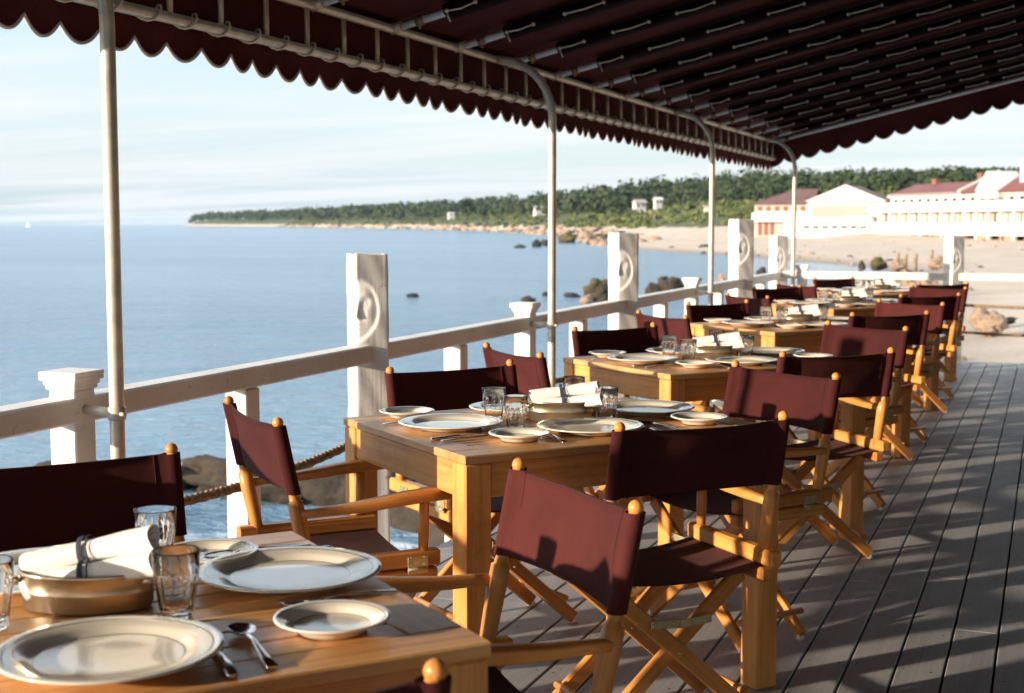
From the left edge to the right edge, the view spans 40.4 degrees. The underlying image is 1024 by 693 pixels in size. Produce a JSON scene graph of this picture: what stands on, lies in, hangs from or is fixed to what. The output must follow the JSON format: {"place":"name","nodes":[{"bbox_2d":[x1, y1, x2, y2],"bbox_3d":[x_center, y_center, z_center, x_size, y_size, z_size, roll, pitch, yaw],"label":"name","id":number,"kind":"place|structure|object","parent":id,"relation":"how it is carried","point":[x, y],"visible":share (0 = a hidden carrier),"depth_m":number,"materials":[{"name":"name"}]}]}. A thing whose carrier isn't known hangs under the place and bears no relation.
{"place":"outdoors","nodes":[
{"label":"outdoors","id":0,"kind":"place"},
{"bbox_2d":[0,224,890,549],"bbox_3d":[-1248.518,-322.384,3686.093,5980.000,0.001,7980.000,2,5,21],"label":"sea","id":1,"kind":"structure","parent":0,"point":[198,298],"depth_m":60.63,"materials":[{"name":"liquid"}]},
{"bbox_2d":[181,454,226,492],"bbox_3d":[-3.800,1.809,18.652,1.764,0.766,1.219,3,6,32],"label":"rock","id":2,"kind":"object","parent":1,"relation":"in","point":[200,471],"visible":0.19,"depth_m":18.27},
{"bbox_2d":[209,467,313,504],"bbox_3d":[-2.945,1.855,17.968,1.448,0.672,1.691,-5,7,-44],"label":"rock","id":3,"kind":"object","parent":1,"relation":"in","point":[273,493],"visible":0.09,"depth_m":17.37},
{"bbox_2d":[298,475,345,505],"bbox_3d":[-1.997,1.862,17.738,1.793,0.652,0.996,1,5,10],"label":"rock","id":4,"kind":"object","parent":1,"relation":"in","point":[327,491],"visible":0.18,"depth_m":17.37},
{"bbox_2d":[390,481,430,532],"bbox_3d":[-1.012,1.947,16.340,1.333,0.992,1.038,1,5,6],"label":"rock","id":5,"kind":"object","parent":1,"relation":"in","point":[403,518],"visible":0.07,"depth_m":16.05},
{"bbox_2d":[428,512,491,546],"bbox_3d":[-0.485,2.109,15.425,0.970,0.767,1.794,1,5,16],"label":"rock","id":6,"kind":"object","parent":1,"relation":"in","point":[436,537],"visible":0.04,"depth_m":15.08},
{"bbox_2d":[583,278,608,301],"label":"rock","id":7,"kind":"object","parent":1,"relation":"in","point":[596,289],"visible":0.48,"depth_m":62.85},
{"bbox_2d":[645,282,660,293],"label":"rock","id":8,"kind":"object","parent":1,"relation":"in","point":[653,287],"visible":0.59,"depth_m":69.44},
{"bbox_2d":[657,276,683,290],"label":"rock","id":9,"kind":"object","parent":1,"relation":"in","point":[671,283],"visible":0.62,"depth_m":72.30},
{"bbox_2d":[0,18,1023,223],"label":"sky","id":10,"kind":"structure","parent":0,"point":[196,136],"materials":[{"name":"white"}]},
{"bbox_2d":[185,205,1023,364],"bbox_3d":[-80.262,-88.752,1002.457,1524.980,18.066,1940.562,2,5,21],"label":"beach and hills","id":11,"kind":"structure","parent":0,"point":[1005,256],"depth_m":152.11,"materials":[{"name":"sand"}]},
{"bbox_2d":[455,198,475,220],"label":"pine tree","id":12,"kind":"object","parent":11,"relation":"on","point":[464,203],"visible":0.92,"depth_m":771.95,"materials":[{"name":"plant"}]},
{"bbox_2d":[557,232,575,242],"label":"rock","id":13,"kind":"object","parent":11,"relation":"on","point":[566,237],"visible":0.7,"depth_m":251.72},
{"bbox_2d":[286,186,897,228],"bbox_3d":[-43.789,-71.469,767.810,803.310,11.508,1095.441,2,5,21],"label":"bluff scrub","id":14,"kind":"object","parent":11,"relation":"on","point":[743,208],"visible":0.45,"depth_m":364.50,"materials":[{"name":"green plant"}]},
{"bbox_2d":[188,165,1019,222],"bbox_3d":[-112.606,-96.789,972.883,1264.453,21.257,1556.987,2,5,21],"label":"hillside wood","id":15,"kind":"object","parent":11,"relation":"on","point":[759,184],"visible":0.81,"depth_m":433.79,"materials":[{"name":"green plant"}]},
{"bbox_2d":[631,199,646,212],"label":"cottage","id":16,"kind":"structure","parent":11,"relation":"on","point":[638,204],"depth_m":364.97,"materials":[{"name":"grey"}]},
{"bbox_2d":[277,222,1023,360],"bbox_3d":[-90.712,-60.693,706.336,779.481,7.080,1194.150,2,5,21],"label":"beach stones","id":17,"kind":"object","parent":11,"relation":"on","point":[599,241],"visible":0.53,"depth_m":403.49,"materials":[{"name":"stone"}]},
{"bbox_2d":[752,184,890,237],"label":"gabled hall","id":18,"kind":"structure","parent":11,"relation":"on","point":[818,214],"depth_m":188.28,"materials":[{"name":"grey"}]},
{"bbox_2d":[870,257,887,270],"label":"boulder","id":19,"kind":"object","parent":11,"relation":"on","point":[878,263],"visible":1,"depth_m":98.14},
{"bbox_2d":[928,255,943,269],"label":"boulder","id":20,"kind":"object","parent":11,"relation":"on","point":[936,262],"visible":0.82,"depth_m":95.46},
{"bbox_2d":[866,159,1023,240],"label":"beach clubhouse","id":21,"kind":"structure","parent":11,"relation":"on","point":[987,205],"depth_m":165.96,"materials":[{"name":"grey"}]},
{"bbox_2d":[968,304,989,330],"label":"boulder","id":22,"kind":"object","parent":11,"relation":"on","point":[973,316],"visible":0.43,"depth_m":42.48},
{"bbox_2d":[976,310,1008,336],"bbox_3d":[13.908,-0.644,40.233,0.919,0.854,0.842,2,5,17],"label":"boulder","id":23,"kind":"object","parent":11,"relation":"on","point":[994,321],"visible":0.91,"depth_m":39.96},
{"bbox_2d":[415,361,1023,692],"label":"deck","id":24,"kind":"structure","parent":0,"point":[928,597],"depth_m":5.01,"materials":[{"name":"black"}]},
{"bbox_2d":[0,443,186,551],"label":"directors chair","id":25,"kind":"object","parent":24,"relation":"on","point":[51,505],"visible":0.49,"depth_m":2.90,"materials":[{"name":"fabric"}]},
{"bbox_2d":[0,531,490,692],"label":"dining table","id":26,"kind":"object","parent":24,"relation":"on","point":[408,640],"visible":0.34,"depth_m":1.89,"materials":[{"name":"brown wood"}]},
{"bbox_2d":[0,554,13,630],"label":"water glass","id":27,"kind":"object","parent":26,"relation":"on","point":[6,575],"visible":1,"depth_m":1.95,"materials":[{"name":"white"}]},
{"bbox_2d":[0,546,52,593],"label":"dinner plate","id":28,"kind":"object","parent":26,"relation":"on","point":[16,554],"visible":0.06,"depth_m":2.32,"materials":[{"name":"beige"}]},
{"bbox_2d":[14,567,154,615],"bbox_3d":[-0.634,0.359,2.078,0.239,0.058,0.127,0,5,0],"label":"bowl","id":29,"kind":"object","parent":26,"relation":"on","point":[87,596],"visible":0.64,"depth_m":2.02,"materials":[{"name":"metal"}]},
{"bbox_2d":[19,549,152,601],"bbox_3d":[-0.621,0.338,2.055,0.207,0.052,0.052,-12,4,4],"label":"napkin roll","id":30,"kind":"object","parent":29,"relation":"in","point":[134,566],"visible":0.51,"depth_m":2.04,"materials":[{"name":"grey fabric"}]},
{"bbox_2d":[19,524,159,573],"bbox_3d":[-0.629,0.307,2.077,0.207,0.052,0.053,-13,4,4],"label":"napkin roll","id":31,"kind":"object","parent":29,"relation":"in","point":[135,540],"visible":0.89,"depth_m":2.06,"materials":[{"name":"grey fabric"}]},
{"bbox_2d":[0,615,224,684],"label":"dinner plate","id":32,"kind":"object","parent":26,"relation":"on","point":[106,649],"visible":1,"depth_m":1.83,"materials":[{"name":"beige"}]},
{"bbox_2d":[133,505,175,545],"bbox_3d":[-0.593,0.318,2.312,0.069,0.098,0.069,-2,6,-26],"label":"water glass","id":33,"kind":"object","parent":26,"relation":"on","point":[162,518],"visible":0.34,"depth_m":2.29,"materials":[{"name":"white"}]},
{"bbox_2d":[151,544,199,617],"bbox_3d":[-0.488,0.344,2.022,0.069,0.098,0.069,-2,5,-22],"label":"water glass","id":34,"kind":"object","parent":26,"relation":"on","point":[175,567],"visible":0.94,"depth_m":2.00,"materials":[{"name":"white"}]},
{"bbox_2d":[173,539,258,565],"bbox_3d":[-0.511,0.353,2.347,0.164,0.021,0.164,0,5,1],"label":"side plate","id":35,"kind":"object","parent":26,"relation":"on","point":[205,546],"visible":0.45,"depth_m":2.40,"materials":[{"name":"beige"}]},
{"bbox_2d":[216,647,238,677],"bbox_3d":[-0.390,0.404,1.848,0.020,0.008,0.222,-2,5,-21],"label":"knife","id":36,"kind":"object","parent":26,"relation":"on","point":[229,668],"visible":0.48,"depth_m":1.77,"materials":[{"name":"silver metal"}]},
{"bbox_2d":[227,622,279,668],"bbox_3d":[-0.347,0.400,1.869,0.039,0.012,0.197,-2,6,-25],"label":"spoon","id":37,"kind":"object","parent":26,"relation":"on","point":[246,630],"visible":1,"depth_m":1.89,"materials":[{"name":"silver metal"}]},
{"bbox_2d":[204,543,310,557],"bbox_3d":[-0.440,0.352,2.409,0.197,0.012,0.039,-4,6,-35],"label":"spoon","id":38,"kind":"object","parent":26,"relation":"on","point":[305,544],"visible":0.37,"depth_m":2.42,"materials":[{"name":"silver metal"}]},
{"bbox_2d":[198,546,381,593],"bbox_3d":[-0.356,0.364,2.227,0.294,0.021,0.294,1,5,13],"label":"dinner plate","id":39,"kind":"object","parent":26,"relation":"on","point":[290,570],"visible":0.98,"depth_m":2.25,"materials":[{"name":"beige"}]},
{"bbox_2d":[273,599,390,639],"bbox_3d":[-0.253,0.388,1.954,0.164,0.021,0.164,2,6,24],"label":"side plate","id":40,"kind":"object","parent":26,"relation":"on","point":[335,619],"visible":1,"depth_m":1.97,"materials":[{"name":"beige"}]},
{"bbox_2d":[278,588,397,605],"bbox_3d":[-0.262,0.378,2.105,0.193,0.011,0.024,-3,6,-34],"label":"fork","id":41,"kind":"object","parent":26,"relation":"on","point":[288,603],"visible":0.79,"depth_m":2.10,"materials":[{"name":"silver metal"}]},
{"bbox_2d":[223,396,452,597],"bbox_3d":[-0.469,0.566,3.735,0.492,0.845,0.535,-2,6,-26],"label":"directors chair","id":42,"kind":"object","parent":24,"relation":"on","point":[262,451],"visible":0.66,"depth_m":3.58,"materials":[{"name":"brown wood"}]},
{"bbox_2d":[0,219,787,545],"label":"sea railing","id":43,"kind":"object","parent":24,"relation":"attached to","point":[368,353],"visible":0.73,"depth_m":5.46,"materials":[{"name":"white paint"}]},
{"bbox_2d":[184,377,562,505],"bbox_3d":[0.435,0.136,7.976,0.038,0.082,12.501,2,5,21],"label":"rail rope","id":44,"kind":"object","parent":43,"relation":"attached to","point":[221,491],"visible":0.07,"depth_m":4.53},
{"bbox_2d":[367,658,451,692],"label":"directors chair","id":45,"kind":"object","parent":24,"relation":"on","point":[435,677],"visible":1,"depth_m":1.50,"materials":[{"name":"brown wood"}]},
{"bbox_2d":[385,359,583,622],"bbox_3d":[-0.081,0.492,4.565,0.535,0.845,0.492,-3,6,-33],"label":"directors chair","id":46,"kind":"object","parent":24,"relation":"on","point":[448,390],"visible":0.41,"depth_m":4.63,"materials":[{"name":"fabric"}]},
{"bbox_2d":[373,458,645,692],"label":"directors chair","id":47,"kind":"object","parent":24,"relation":"on","point":[589,544],"visible":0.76,"depth_m":2.58,"materials":[{"name":"fabric"}]},
{"bbox_2d":[0,0,1023,458],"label":"awning","id":48,"kind":"object","parent":24,"relation":"on","point":[764,84],"visible":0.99,"depth_m":7.57,"materials":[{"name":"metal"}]},
{"bbox_2d":[482,342,605,498],"bbox_3d":[0.207,0.413,5.460,0.492,0.845,0.535,-2,6,-26],"label":"directors chair","id":49,"kind":"object","parent":24,"relation":"on","point":[532,373],"visible":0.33,"depth_m":5.25,"materials":[{"name":"fabric"}]},
{"bbox_2d":[343,397,778,689],"bbox_3d":[0.130,0.590,4.033,1.000,0.745,0.790,-3,6,-29],"label":"dining table","id":50,"kind":"object","parent":24,"relation":"on","point":[470,474],"visible":0.44,"depth_m":3.64,"materials":[{"name":"brown wood"}]},
{"bbox_2d":[379,406,434,418],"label":"side plate","id":51,"kind":"object","parent":50,"relation":"on","point":[398,412],"visible":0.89,"depth_m":4.14,"materials":[{"name":"beige"}]},
{"bbox_2d":[398,413,502,431],"bbox_3d":[-0.172,0.217,3.888,0.294,0.021,0.294,-3,6,-31],"label":"dinner plate","id":52,"kind":"object","parent":50,"relation":"on","point":[452,422],"visible":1,"depth_m":3.92,"materials":[{"name":"beige"}]},
{"bbox_2d":[482,386,505,418],"bbox_3d":[-0.053,0.168,4.014,0.069,0.098,0.069,-4,7,-40],"label":"water glass","id":53,"kind":"object","parent":50,"relation":"on","point":[493,399],"visible":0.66,"depth_m":3.99,"materials":[{"name":"white"}]},
{"bbox_2d":[469,401,528,415],"bbox_3d":[0.016,0.189,4.208,0.294,0.021,0.294,-1,5,-15],"label":"dinner plate","id":54,"kind":"object","parent":50,"relation":"on","point":[478,406],"visible":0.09,"depth_m":4.20,"materials":[{"name":"beige"}]},
{"bbox_2d":[504,394,528,427],"bbox_3d":[0.011,0.183,3.836,0.069,0.098,0.069,-5,7,-45],"label":"water glass","id":55,"kind":"object","parent":50,"relation":"on","point":[516,407],"visible":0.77,"depth_m":3.81,"materials":[{"name":"white"}]},
{"bbox_2d":[488,427,549,442],"bbox_3d":[0.019,0.236,3.672,0.164,0.021,0.164,3,6,31],"label":"side plate","id":56,"kind":"object","parent":50,"relation":"on","point":[519,434],"visible":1,"depth_m":3.70,"materials":[{"name":"beige"}]},
{"bbox_2d":[528,400,597,421],"bbox_3d":[0.148,0.185,4.047,0.239,0.058,0.126,0,5,0],"label":"metal tub","id":57,"kind":"object","parent":50,"relation":"on","point":[541,411],"visible":0.55,"depth_m":3.99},
{"bbox_2d":[529,381,599,400],"bbox_3d":[0.153,0.133,4.046,0.207,0.052,0.052,-8,5,1],"label":"napkin roll","id":58,"kind":"object","parent":57,"relation":"in","point":[561,390],"visible":0.95,"depth_m":4.03,"materials":[{"name":"grey fabric"}]},
{"bbox_2d":[532,393,602,409],"bbox_3d":[0.161,0.164,4.024,0.207,0.052,0.053,-6,4,8],"label":"napkin roll","id":59,"kind":"object","parent":57,"relation":"in","point":[591,400],"visible":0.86,"depth_m":4.00,"materials":[{"name":"grey fabric"}]},
{"bbox_2d":[563,375,584,385],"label":"water glass","id":60,"kind":"object","parent":50,"relation":"on","point":[571,380],"visible":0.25,"depth_m":4.27,"materials":[{"name":"white"}]},
{"bbox_2d":[537,417,643,435],"bbox_3d":[0.215,0.223,3.816,0.294,0.021,0.294,4,6,37],"label":"dinner plate","id":61,"kind":"object","parent":50,"relation":"on","point":[588,426],"visible":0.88,"depth_m":3.86,"materials":[{"name":"beige"}]},
{"bbox_2d":[595,386,618,417],"bbox_3d":[0.274,0.167,4.026,0.069,0.098,0.069,-1,5,-15],"label":"water glass","id":62,"kind":"object","parent":50,"relation":"on","point":[608,397],"visible":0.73,"depth_m":4.00,"materials":[{"name":"white"}]},
{"bbox_2d":[616,399,694,415],"bbox_3d":[0.406,0.189,4.205,0.294,0.021,0.294,2,5,20],"label":"dinner plate","id":63,"kind":"object","parent":50,"relation":"on","point":[641,407],"visible":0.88,"depth_m":4.24,"materials":[{"name":"beige"}]},
{"bbox_2d":[671,412,727,424],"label":"side plate","id":64,"kind":"object","parent":50,"relation":"on","point":[699,418],"visible":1,"depth_m":4.01,"materials":[{"name":"beige"}]},
{"bbox_2d":[571,322,714,499],"bbox_3d":[0.614,0.332,6.383,0.535,0.845,0.492,-4,6,-35],"label":"directors chair","id":65,"kind":"object","parent":24,"relation":"on","point":[634,340],"visible":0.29,"depth_m":6.53,"materials":[{"name":"fabric"}]},
{"bbox_2d":[547,411,789,692],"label":"directors chair","id":66,"kind":"object","parent":24,"relation":"on","point":[736,460],"visible":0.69,"depth_m":3.54,"materials":[{"name":"fabric"}]},
{"bbox_2d":[636,310,722,410],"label":"directors chair","id":67,"kind":"object","parent":24,"relation":"on","point":[679,328],"visible":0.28,"depth_m":7.36,"materials":[{"name":"fabric"}]},
{"bbox_2d":[563,352,865,544],"bbox_3d":[0.845,0.426,5.885,1.000,0.745,0.790,-3,6,-29],"label":"dining table","id":68,"kind":"object","parent":24,"relation":"on","point":[674,383],"visible":0.35,"depth_m":5.56,"materials":[{"name":"brown wood"}]},
{"bbox_2d":[588,350,625,357],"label":"side plate","id":69,"kind":"object","parent":68,"relation":"on","point":[601,353],"visible":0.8,"depth_m":5.99,"materials":[{"name":"beige"}]},
{"bbox_2d":[607,354,677,363],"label":"dinner plate","id":70,"kind":"object","parent":68,"relation":"on","point":[642,358],"visible":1,"depth_m":5.77,"materials":[{"name":"beige"}]},
{"bbox_2d":[645,347,681,355],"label":"dinner plate","id":71,"kind":"object","parent":68,"relation":"on","point":[658,350],"visible":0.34,"depth_m":6.12,"materials":[{"name":"beige"}]},
{"bbox_2d":[661,335,676,355],"bbox_3d":[0.663,0.003,5.870,0.069,0.098,0.069,-1,5,-9],"label":"water glass","id":72,"kind":"object","parent":68,"relation":"on","point":[669,344],"visible":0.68,"depth_m":5.84,"materials":[{"name":"white"}]},
{"bbox_2d":[680,339,696,359],"bbox_3d":[0.722,0.020,5.687,0.069,0.098,0.069,1,5,6],"label":"water glass","id":73,"kind":"object","parent":68,"relation":"on","point":[688,348],"visible":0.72,"depth_m":5.66,"materials":[{"name":"white"}]},
{"bbox_2d":[675,360,716,367],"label":"side plate","id":74,"kind":"object","parent":68,"relation":"on","point":[695,363],"visible":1,"depth_m":5.54,"materials":[{"name":"beige"}]},
{"bbox_2d":[695,345,739,358],"bbox_3d":[0.863,0.021,5.899,0.239,0.058,0.126,0,5,0],"label":"metal tub","id":75,"kind":"object","parent":68,"relation":"on","point":[704,352],"visible":0.44,"depth_m":5.84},
{"bbox_2d":[692,331,740,343],"bbox_3d":[0.868,-0.031,5.898,0.207,0.052,0.052,-8,5,4],"label":"napkin roll","id":76,"kind":"object","parent":75,"relation":"in","point":[713,338],"visible":0.76,"depth_m":5.88,"materials":[{"name":"grey fabric"}]},
{"bbox_2d":[696,340,744,352],"bbox_3d":[0.876,0.000,5.876,0.207,0.052,0.053,-7,4,5],"label":"napkin roll","id":77,"kind":"object","parent":75,"relation":"in","point":[736,344],"visible":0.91,"depth_m":5.86,"materials":[{"name":"grey fabric"}]},
{"bbox_2d":[705,355,776,365],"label":"dinner plate","id":78,"kind":"object","parent":68,"relation":"on","point":[743,360],"visible":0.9,"depth_m":5.71,"materials":[{"name":"beige"}]},
{"bbox_2d":[738,335,753,355],"bbox_3d":[0.989,0.003,5.877,0.069,0.098,0.069,1,5,7],"label":"water glass","id":79,"kind":"object","parent":68,"relation":"on","point":[747,342],"visible":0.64,"depth_m":5.85,"materials":[{"name":"white"}]},
{"bbox_2d":[752,347,804,356],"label":"dinner plate","id":80,"kind":"object","parent":68,"relation":"on","point":[767,351],"visible":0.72,"depth_m":6.11,"materials":[{"name":"beige"}]},
{"bbox_2d":[793,353,832,356],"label":"side plate","id":81,"kind":"object","parent":68,"relation":"on","point":[812,355],"visible":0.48,"depth_m":5.88,"materials":[{"name":"beige"}]},
{"bbox_2d":[686,299,788,441],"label":"directors chair","id":82,"kind":"object","parent":24,"relation":"on","point":[700,313],"visible":0.26,"depth_m":8.56,"materials":[{"name":"fabric"}]},
{"bbox_2d":[638,360,841,652],"bbox_3d":[0.710,0.496,4.522,0.492,0.845,0.535,-3,6,-33],"label":"directors chair","id":83,"kind":"object","parent":24,"relation":"on","point":[807,402],"visible":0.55,"depth_m":4.49,"materials":[{"name":"fabric"}]},
{"bbox_2d":[725,292,808,352],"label":"directors chair","id":84,"kind":"object","parent":24,"relation":"on","point":[756,304],"visible":0.23,"depth_m":9.29,"materials":[{"name":"fabric"}]},
{"bbox_2d":[752,284,803,302],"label":"directors chair","id":85,"kind":"object","parent":24,"relation":"on","point":[795,293],"visible":0.23,"depth_m":10.69,"materials":[{"name":"fabric"}]},
{"bbox_2d":[776,281,817,300],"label":"directors chair","id":86,"kind":"object","parent":24,"relation":"on","point":[809,292],"visible":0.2,"depth_m":11.00,"materials":[{"name":"fabric"}]},
{"bbox_2d":[686,322,911,457],"bbox_3d":[1.627,0.245,7.933,1.000,0.745,0.790,-3,6,-29],"label":"dining table","id":87,"kind":"object","parent":24,"relation":"on","point":[809,339],"visible":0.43,"depth_m":7.67,"materials":[{"name":"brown wood"}]},
{"bbox_2d":[721,320,773,326],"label":"dinner plate","id":88,"kind":"object","parent":87,"relation":"on","point":[749,323],"visible":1,"depth_m":7.83,"materials":[{"name":"beige"}]},
{"bbox_2d":[760,306,771,320],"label":"water glass","id":89,"kind":"object","parent":87,"relation":"on","point":[765,313],"visible":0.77,"depth_m":7.88,"materials":[{"name":"white"}]},
{"bbox_2d":[776,308,787,325],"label":"water glass","id":90,"kind":"object","parent":87,"relation":"on","point":[781,315],"visible":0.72,"depth_m":7.71,"materials":[{"name":"white"}]},
{"bbox_2d":[776,323,805,328],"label":"side plate","id":91,"kind":"object","parent":87,"relation":"on","point":[790,326],"visible":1,"depth_m":7.54,"materials":[{"name":"beige"}]},
{"bbox_2d":[787,314,816,322],"bbox_3d":[1.645,-0.160,7.948,0.239,0.058,0.126,0,5,0],"label":"metal tub","id":92,"kind":"object","parent":87,"relation":"on","point":[792,318],"visible":0.47,"depth_m":7.89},
{"bbox_2d":[787,304,818,312],"bbox_3d":[1.650,-0.212,7.947,0.207,0.052,0.053,-8,4,5],"label":"napkin roll","id":93,"kind":"object","parent":92,"relation":"in","point":[799,308],"visible":0.76,"depth_m":7.93,"materials":[{"name":"grey fabric"}]},
{"bbox_2d":[794,321,847,327],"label":"dinner plate","id":94,"kind":"object","parent":87,"relation":"on","point":[817,324],"visible":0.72,"depth_m":7.76,"materials":[{"name":"beige"}]},
{"bbox_2d":[817,306,827,320],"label":"water glass","id":95,"kind":"object","parent":87,"relation":"on","point":[823,311],"visible":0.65,"depth_m":7.91,"materials":[{"name":"white"}]},
{"bbox_2d":[720,347,895,558],"bbox_3d":[1.150,0.411,5.481,0.535,0.845,0.492,-2,5,-20],"label":"directors chair","id":96,"kind":"object","parent":24,"relation":"on","point":[866,375],"visible":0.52,"depth_m":5.37,"materials":[{"name":"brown wood"}]},
{"bbox_2d":[813,276,854,290],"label":"directors chair","id":97,"kind":"object","parent":24,"relation":"on","point":[839,283],"visible":0.27,"depth_m":12.42,"materials":[{"name":"fabric"}]},
{"bbox_2d":[781,320,909,510],"bbox_3d":[1.495,0.320,6.511,0.492,0.845,0.535,-4,6,-35],"label":"directors chair","id":98,"kind":"object","parent":24,"relation":"on","point":[839,341],"visible":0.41,"depth_m":6.50,"materials":[{"name":"fabric"}]},
{"bbox_2d":[771,302,938,410],"bbox_3d":[2.393,0.071,9.903,1.000,0.745,0.790,-3,6,-29],"label":"dining table","id":99,"kind":"object","parent":24,"relation":"on","point":[932,384],"visible":0.25,"depth_m":9.78,"materials":[{"name":"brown wood"}]},
{"bbox_2d":[840,296,864,302],"bbox_3d":[2.410,-0.334,9.917,0.239,0.058,0.126,0,5,0],"label":"metal tub","id":100,"kind":"object","parent":99,"relation":"on","point":[845,299],"visible":0.48,"depth_m":9.86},
{"bbox_2d":[810,310,929,460],"bbox_3d":[1.964,0.211,7.750,0.535,0.845,0.492,-2,5,-20],"label":"directors chair","id":101,"kind":"object","parent":24,"relation":"on","point":[917,325],"visible":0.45,"depth_m":7.60,"materials":[{"name":"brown wood"}]},
{"bbox_2d":[817,290,957,380],"bbox_3d":[3.107,-0.092,11.742,1.000,0.745,0.790,-3,6,-29],"label":"dining table","id":102,"kind":"object","parent":24,"relation":"on","point":[950,363],"visible":0.06,"depth_m":11.63,"materials":[{"name":"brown wood"}]},
{"bbox_2d":[783,236,1023,361],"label":"end railing","id":103,"kind":"object","parent":24,"relation":"attached to","point":[953,273],"visible":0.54,"depth_m":13.20,"materials":[{"name":"white paint"}]},
{"bbox_2d":[962,331,1023,336],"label":"rail rope","id":104,"kind":"object","parent":103,"relation":"attached to","point":[993,334],"visible":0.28,"depth_m":13.16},
{"bbox_2d":[965,304,1023,309],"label":"rail rope","id":105,"kind":"object","parent":103,"relation":"attached to","point":[995,306],"visible":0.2,"depth_m":13.13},
{"bbox_2d":[868,299,945,442],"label":"directors chair","id":106,"kind":"object","parent":24,"relation":"on","point":[936,319],"visible":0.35,"depth_m":8.40,"materials":[{"name":"fabric"}]},
{"bbox_2d":[869,292,960,412],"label":"directors chair","id":107,"kind":"object","parent":24,"relation":"on","point":[952,303],"visible":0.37,"depth_m":9.58,"materials":[{"name":"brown wood"}]},
{"bbox_2d":[908,284,967,398],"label":"directors chair","id":108,"kind":"object","parent":24,"relation":"on","point":[924,292],"visible":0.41,"depth_m":10.46,"materials":[{"name":"fabric"}]},
{"bbox_2d":[912,281,968,382],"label":"directors chair","id":109,"kind":"object","parent":24,"relation":"on","point":[949,373],"visible":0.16,"depth_m":11.43,"materials":[{"name":"wood"}]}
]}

